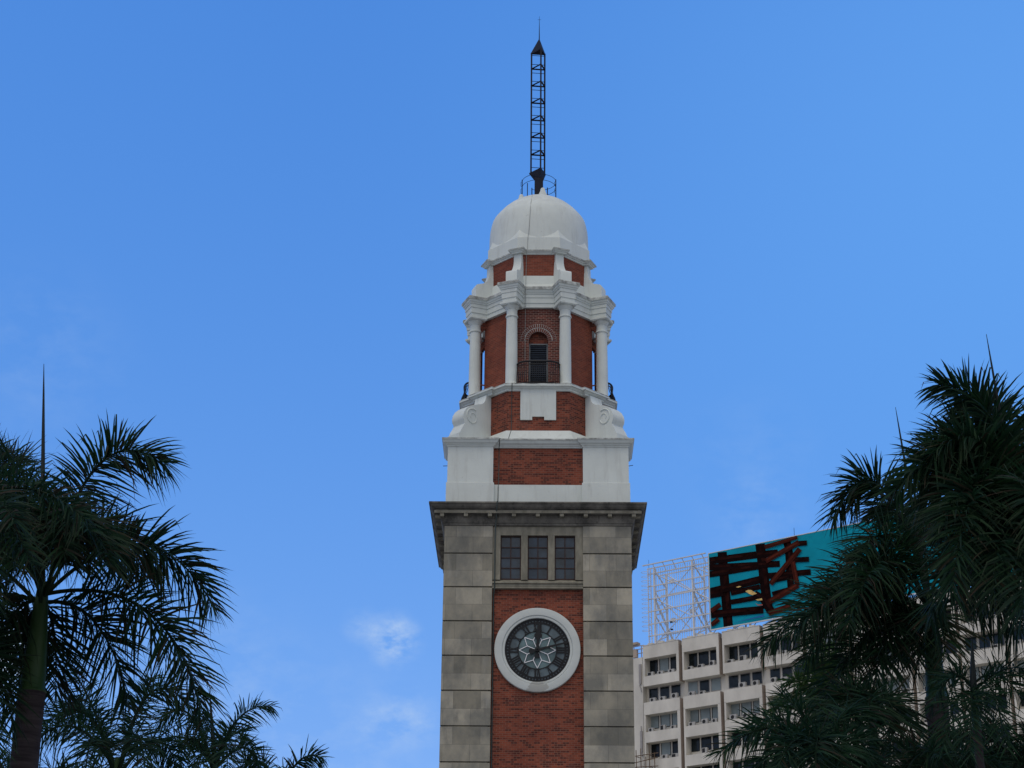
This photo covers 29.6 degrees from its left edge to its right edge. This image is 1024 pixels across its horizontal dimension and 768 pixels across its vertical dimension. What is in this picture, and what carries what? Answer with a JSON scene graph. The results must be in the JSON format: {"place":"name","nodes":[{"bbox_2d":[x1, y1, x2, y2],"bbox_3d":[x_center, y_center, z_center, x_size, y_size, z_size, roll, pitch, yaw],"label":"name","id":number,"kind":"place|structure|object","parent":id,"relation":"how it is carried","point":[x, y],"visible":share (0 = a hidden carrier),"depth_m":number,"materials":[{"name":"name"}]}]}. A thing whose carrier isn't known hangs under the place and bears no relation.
{"place":"outdoors","nodes":[
{"label":"outdoors","id":0,"kind":"place"},
{"bbox_2d":[0,0,1023,767],"label":"sky","id":1,"kind":"structure","parent":0,"point":[258,230],"materials":[{"name":"blue"}]},
{"label":"ground","id":2,"kind":"structure","parent":0,"visible":0},
{"bbox_2d":[0,601,40,767],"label":"palm tree","id":3,"kind":"object","parent":2,"relation":"on","point":[10,707],"visible":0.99,"depth_m":30.52,"materials":[{"name":"green plant"}]},
{"bbox_2d":[0,456,109,621],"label":"palm tree","id":4,"kind":"object","parent":2,"relation":"on","point":[14,516],"visible":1,"depth_m":26.53,"materials":[{"name":"green plant"}]},
{"bbox_2d":[0,746,141,767],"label":"palm tree","id":5,"kind":"object","parent":2,"relation":"on","point":[59,764],"visible":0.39,"depth_m":39.21,"materials":[{"name":"green plant"}]},
{"bbox_2d":[4,639,206,767],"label":"palm tree","id":6,"kind":"object","parent":2,"relation":"on","point":[131,740],"visible":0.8,"depth_m":37.26,"materials":[{"name":"green plant"}]},
{"bbox_2d":[0,366,237,767],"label":"palm tree","id":7,"kind":"object","parent":2,"relation":"on","point":[113,547],"visible":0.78,"depth_m":32.08,"materials":[{"name":"green plant"}]},
{"bbox_2d":[134,689,282,767],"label":"palm tree","id":8,"kind":"object","parent":2,"relation":"on","point":[212,754],"visible":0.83,"depth_m":41.37,"materials":[{"name":"green plant"}]},
{"bbox_2d":[233,734,333,767],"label":"palm tree","id":9,"kind":"object","parent":2,"relation":"on","point":[310,758],"visible":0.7,"depth_m":43.14,"materials":[{"name":"green plant"}]},
{"bbox_2d":[429,17,646,767],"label":"clock tower","id":10,"kind":"structure","parent":2,"relation":"on","point":[537,517],"depth_m":81.99,"materials":[{"name":"grey stone"}]},
{"bbox_2d":[500,536,520,579],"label":"window","id":11,"kind":"structure","parent":10,"relation":"in","point":[510,551],"depth_m":81.74,"materials":[{"name":"clear glass"}]},
{"bbox_2d":[528,536,547,579],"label":"window","id":12,"kind":"structure","parent":10,"relation":"in","point":[537,545],"depth_m":81.72,"materials":[{"name":"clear glass"}]},
{"bbox_2d":[529,344,547,381],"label":"door","id":13,"kind":"structure","parent":10,"relation":"in","point":[536,351],"depth_m":86.97,"materials":[{"name":"metal"}]},
{"bbox_2d":[555,536,574,579],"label":"window","id":14,"kind":"structure","parent":10,"relation":"in","point":[564,545],"depth_m":81.72,"materials":[{"name":"clear glass"}]},
{"bbox_2d":[701,682,899,767],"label":"palm tree","id":15,"kind":"object","parent":2,"relation":"on","point":[816,746],"visible":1,"depth_m":33.97,"materials":[{"name":"green plant"}]},
{"bbox_2d":[767,625,877,721],"bbox_3d":[7.466,12.508,44.612,2.530,14.582,2.508,11,-25,-23],"label":"palm tree","id":16,"kind":"object","parent":2,"relation":"on","point":[794,678],"visible":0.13,"depth_m":46.55,"materials":[{"name":"green plant"}]},
{"bbox_2d":[633,580,1023,767],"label":"office building","id":17,"kind":"structure","parent":2,"relation":"on","point":[692,694],"depth_m":198.30,"materials":[{"name":"beige concrete"}]},
{"bbox_2d":[635,747,657,767],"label":"bamboo scaffold","id":18,"kind":"object","parent":17,"relation":"attached to","point":[649,759],"visible":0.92,"depth_m":199.69,"materials":[{"name":"grey"}]},
{"bbox_2d":[650,657,676,673],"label":"window","id":19,"kind":"structure","parent":17,"relation":"in","point":[663,663],"depth_m":203.99,"materials":[{"name":"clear glass"}]},
{"bbox_2d":[651,713,677,728],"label":"window","id":20,"kind":"structure","parent":17,"relation":"in","point":[665,719],"depth_m":201.76,"materials":[{"name":"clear glass"}]},
{"bbox_2d":[651,741,677,757],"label":"window","id":21,"kind":"structure","parent":17,"relation":"in","point":[665,747],"depth_m":200.58,"materials":[{"name":"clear glass"}]},
{"bbox_2d":[649,684,680,699],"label":"window","id":22,"kind":"structure","parent":17,"relation":"in","point":[664,691],"depth_m":202.75,"materials":[{"name":"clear glass"}]},
{"bbox_2d":[689,650,716,666],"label":"window","id":23,"kind":"structure","parent":17,"relation":"in","point":[703,656],"depth_m":201.32,"materials":[{"name":"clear glass"}]},
{"bbox_2d":[690,707,717,722],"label":"window","id":24,"kind":"structure","parent":17,"relation":"in","point":[704,713],"depth_m":199.07,"materials":[{"name":"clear glass"}]},
{"bbox_2d":[688,677,720,693],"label":"window","id":25,"kind":"structure","parent":17,"relation":"in","point":[715,682],"depth_m":200.00,"materials":[{"name":"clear glass"}]},
{"bbox_2d":[691,736,718,751],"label":"window","id":26,"kind":"structure","parent":17,"relation":"in","point":[695,743],"depth_m":197.96,"materials":[{"name":"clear glass"}]},
{"bbox_2d":[695,764,719,767],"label":"window","id":27,"kind":"structure","parent":17,"relation":"in","point":[715,766],"depth_m":196.66,"materials":[{"name":"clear glass"}]},
{"bbox_2d":[641,523,842,642],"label":"sign frame","id":28,"kind":"object","parent":17,"relation":"on","point":[693,616],"visible":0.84,"depth_m":205.11,"materials":[{"name":"metal"}]},
{"bbox_2d":[708,516,1011,630],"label":"billboard","id":29,"kind":"object","parent":28,"relation":"attached to","point":[747,583],"visible":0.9,"depth_m":198.59,"materials":[{"name":"metal"}]},
{"bbox_2d":[729,643,757,659],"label":"window","id":30,"kind":"structure","parent":17,"relation":"in","point":[733,651],"depth_m":198.73,"materials":[{"name":"black glass"}]},
{"bbox_2d":[728,671,762,688],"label":"window","id":31,"kind":"structure","parent":17,"relation":"in","point":[733,679],"depth_m":197.52,"materials":[{"name":"black glass"}]},
{"bbox_2d":[731,701,759,715],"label":"window","id":32,"kind":"structure","parent":17,"relation":"in","point":[734,708],"depth_m":196.42,"materials":[{"name":"grey glass"}]},
{"bbox_2d":[732,731,760,745],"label":"window","id":33,"kind":"structure","parent":17,"relation":"in","point":[733,734],"depth_m":195.51,"materials":[{"name":"grey glass"}]},
{"bbox_2d":[734,762,759,767],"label":"window","id":34,"kind":"structure","parent":17,"relation":"in","point":[736,765],"depth_m":194.67,"materials":[{"name":"grey glass"}]},
{"bbox_2d":[770,635,799,651],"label":"window","id":35,"kind":"structure","parent":17,"relation":"in","point":[785,648],"depth_m":195.70,"materials":[{"name":"black glass"}]},
{"bbox_2d":[770,664,803,681],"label":"window","id":36,"kind":"structure","parent":17,"relation":"in","point":[776,672],"depth_m":194.98,"materials":[{"name":"black glass"}]},
{"bbox_2d":[880,678,909,692],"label":"window","id":37,"kind":"structure","parent":17,"relation":"in","point":[894,687],"depth_m":186.92,"materials":[{"name":"grey glass"}]},
{"bbox_2d":[882,740,912,755],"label":"window","id":38,"kind":"structure","parent":17,"relation":"in","point":[902,740],"depth_m":184.99,"materials":[{"name":"black glass"}]},
{"bbox_2d":[920,641,956,658],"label":"window","id":39,"kind":"structure","parent":17,"relation":"in","point":[948,651],"depth_m":185.01,"materials":[{"name":"black glass"}]},
{"bbox_2d":[922,671,955,688],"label":"window","id":40,"kind":"structure","parent":17,"relation":"in","point":[924,682],"depth_m":185.33,"materials":[{"name":"grey glass"}]},
{"bbox_2d":[965,633,1004,650],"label":"window","id":41,"kind":"structure","parent":17,"relation":"in","point":[981,644],"depth_m":182.95,"materials":[{"name":"black glass"}]},
{"bbox_2d":[969,663,1003,680],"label":"window","id":42,"kind":"structure","parent":17,"relation":"in","point":[984,667],"depth_m":182.21,"materials":[{"name":"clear glass"}]},
{"bbox_2d":[979,694,1007,710],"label":"window","id":43,"kind":"structure","parent":17,"relation":"in","point":[1002,696],"depth_m":180.20,"materials":[{"name":"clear glass"}]},
{"bbox_2d":[1017,660,1023,669],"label":"window","id":44,"kind":"structure","parent":17,"relation":"in","point":[1021,661],"depth_m":180.11,"materials":[{"name":"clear glass"}]},
{"bbox_2d":[799,667,941,767],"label":"palm tree","id":45,"kind":"object","parent":2,"relation":"on","point":[897,717],"visible":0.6,"depth_m":36.72,"materials":[{"name":"green plant"}]},
{"bbox_2d":[743,407,1023,752],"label":"palm tree","id":46,"kind":"object","parent":2,"relation":"on","point":[868,595],"visible":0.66,"depth_m":39.62,"materials":[{"name":"green plant"}]},
{"bbox_2d":[752,726,1019,767],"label":"palm tree","id":47,"kind":"object","parent":2,"relation":"on","point":[928,760],"visible":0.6,"depth_m":34.87,"materials":[{"name":"green plant"}]},
{"bbox_2d":[871,334,1023,657],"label":"palm tree","id":48,"kind":"object","parent":2,"relation":"on","point":[969,468],"visible":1,"depth_m":32.99,"materials":[{"name":"green plant"}]},
{"bbox_2d":[899,708,1023,767],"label":"palm tree","id":49,"kind":"object","parent":2,"relation":"on","point":[1020,748],"visible":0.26,"depth_m":37.28,"materials":[{"name":"green plant"}]},
{"bbox_2d":[914,638,1023,767],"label":"palm tree","id":50,"kind":"object","parent":2,"relation":"on","point":[976,700],"visible":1,"depth_m":31.12,"materials":[{"name":"green plant"}]}
]}

